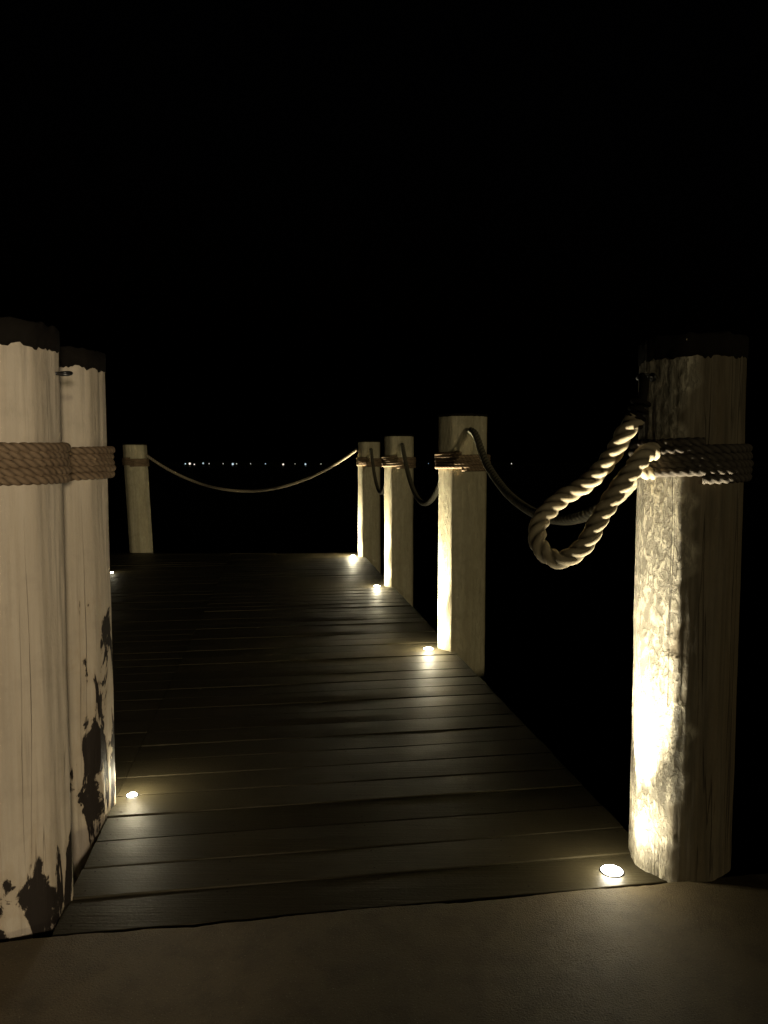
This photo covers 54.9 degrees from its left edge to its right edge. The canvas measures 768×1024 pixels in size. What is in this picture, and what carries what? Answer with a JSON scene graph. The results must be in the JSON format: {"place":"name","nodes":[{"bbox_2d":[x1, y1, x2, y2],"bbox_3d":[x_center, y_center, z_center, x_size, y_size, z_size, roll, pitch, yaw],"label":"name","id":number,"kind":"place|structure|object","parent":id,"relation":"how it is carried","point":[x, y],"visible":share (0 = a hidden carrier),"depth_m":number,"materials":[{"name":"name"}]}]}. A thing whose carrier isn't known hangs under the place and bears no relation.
{"place":"outdoors","nodes":[
{"label":"outdoors","id":0,"kind":"place"},
{"bbox_2d":[0,874,767,1023],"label":"concrete quay","id":1,"kind":"structure","parent":0,"point":[690,952],"depth_m":2.19,"materials":[{"name":"grey concrete"}]},
{"bbox_2d":[52,553,667,936],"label":"timber boardwalk","id":2,"kind":"structure","parent":1,"relation":"on","point":[295,734],"depth_m":3.64,"materials":[{"name":"brown wood"}]},
{"bbox_2d":[125,792,138,797],"bbox_3d":[-1.135,1.272,3.333,0.058,0.011,0.058,0,4,0],"label":"deck uplight","id":3,"kind":"object","parent":2,"relation":"on","point":[132,794],"visible":1,"depth_m":3.32,"materials":[{"name":"glass"}]},
{"bbox_2d":[599,864,624,877],"bbox_3d":[0.830,1.303,2.693,0.090,0.011,0.090,0,4,0],"label":"deck uplight","id":4,"kind":"object","parent":2,"relation":"on","point":[612,871],"visible":1,"depth_m":2.68,"materials":[{"name":"glass"}]},
{"bbox_2d":[0,0,767,462],"label":"sky","id":5,"kind":"structure","parent":0,"point":[282,230],"materials":[{"name":"black"}]},
{"bbox_2d":[108,466,767,876],"bbox_3d":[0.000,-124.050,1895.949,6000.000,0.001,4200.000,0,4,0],"label":"water","id":6,"kind":"structure","parent":0,"point":[558,674],"depth_m":19.91,"materials":[{"name":"black liquid"}]},
{"bbox_2d":[0,316,72,942],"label":"wooden post","id":7,"kind":"object","parent":6,"relation":"in","point":[36,880],"visible":1,"depth_m":2.35,"materials":[{"name":"beige paint"}]},
{"bbox_2d":[59,346,115,886],"bbox_3d":[-1.355,1.405,3.221,0.421,4.165,0.417,0,4,0],"label":"wooden post","id":8,"kind":"object","parent":6,"relation":"in","point":[89,679],"visible":0.48,"depth_m":3.05,"materials":[{"name":"beige paint"}]},
{"bbox_2d":[122,443,152,552],"bbox_3d":[-4.102,0.858,12.506,0.551,4.014,0.440,0,4,0],"label":"wooden post","id":9,"kind":"object","parent":6,"relation":"in","point":[135,461],"visible":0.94,"depth_m":12.29,"materials":[{"name":"beige paint"}]},
{"bbox_2d":[354,440,381,572],"bbox_3d":[-0.236,0.884,11.886,0.418,4.044,0.417,-3,5,-39],"label":"wooden post","id":10,"kind":"object","parent":6,"relation":"in","point":[368,522],"visible":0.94,"depth_m":11.68,"materials":[{"name":"beige paint"}]},
{"bbox_2d":[145,449,357,492],"bbox_3d":[-2.205,-0.673,12.072,3.628,0.713,0.049,1,4,10],"label":"rope","id":11,"kind":"object","parent":10,"relation":"attached to","point":[256,490],"visible":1,"depth_m":12.06,"materials":[{"name":"beige fabric"}]},
{"bbox_2d":[370,448,383,494],"bbox_3d":[-0.060,-0.580,10.335,0.053,0.665,2.505,0,4,-6],"label":"rope","id":12,"kind":"object","parent":10,"relation":"attached to","point":[380,492],"visible":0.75,"depth_m":11.00,"materials":[{"name":"beige fabric"}]},
{"bbox_2d":[382,434,415,606],"bbox_3d":[0.179,1.079,9.043,0.413,4.036,0.417,-3,5,-39],"label":"wooden post","id":13,"kind":"object","parent":6,"relation":"in","point":[398,525],"visible":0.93,"depth_m":8.83,"materials":[{"name":"beige paint"}]},
{"bbox_2d":[400,444,438,505],"bbox_3d":[0.367,-0.395,7.421,0.055,0.648,2.645,0,4,-7],"label":"rope","id":14,"kind":"object","parent":13,"relation":"attached to","point":[430,500],"visible":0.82,"depth_m":7.84,"materials":[{"name":"beige fabric"}]},
{"bbox_2d":[434,413,490,680],"bbox_3d":[0.630,1.256,6.036,0.453,4.084,0.479,0,4,0],"label":"wooden post","id":15,"kind":"object","parent":6,"relation":"in","point":[462,478],"visible":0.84,"depth_m":5.82,"materials":[{"name":"beige paint"}]},
{"bbox_2d":[467,427,636,524],"bbox_3d":[0.808,-0.264,4.253,0.085,0.585,2.926,0,4,-6],"label":"rope","id":16,"kind":"object","parent":15,"relation":"hanging from","point":[580,516],"visible":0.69,"depth_m":4.32,"materials":[{"name":"beige fabric"}]},
{"bbox_2d":[628,331,753,882],"bbox_3d":[1.105,1.442,2.813,0.438,4.146,0.419,0,4,0],"label":"wooden post","id":17,"kind":"object","parent":6,"relation":"in","point":[689,522],"visible":0.86,"depth_m":2.60,"materials":[{"name":"wood"}]},
{"bbox_2d":[528,413,661,568],"bbox_3d":[0.746,-0.074,2.575,0.479,0.540,0.218,0,4,0],"label":"rope","id":18,"kind":"object","parent":17,"relation":"attached to","point":[613,494],"visible":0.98,"depth_m":2.54,"materials":[{"name":"beige fabric"}]},
{"bbox_2d":[613,466,655,479],"bbox_3d":[0.867,-0.098,2.607,0.181,0.146,0.074,0,4,0],"label":"rope","id":19,"kind":"object","parent":17,"relation":"attached to","point":[647,473],"visible":0.18,"depth_m":2.59,"materials":[{"name":"beige fabric"}]},
{"bbox_2d":[623,372,650,428],"bbox_3d":[0.874,-0.386,2.562,0.093,0.200,0.091,0,4,0],"label":"rope shackle","id":20,"kind":"object","parent":17,"relation":"attached to","point":[640,402],"visible":0.87,"depth_m":2.54,"materials":[{"name":"black metal"}]},
{"bbox_2d":[114,460,767,465],"bbox_3d":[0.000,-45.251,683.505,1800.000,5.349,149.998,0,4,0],"label":"distant shoreline","id":21,"kind":"structure","parent":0,"point":[417,463],"depth_m":644.07,"materials":[{"name":"black"}]}
]}

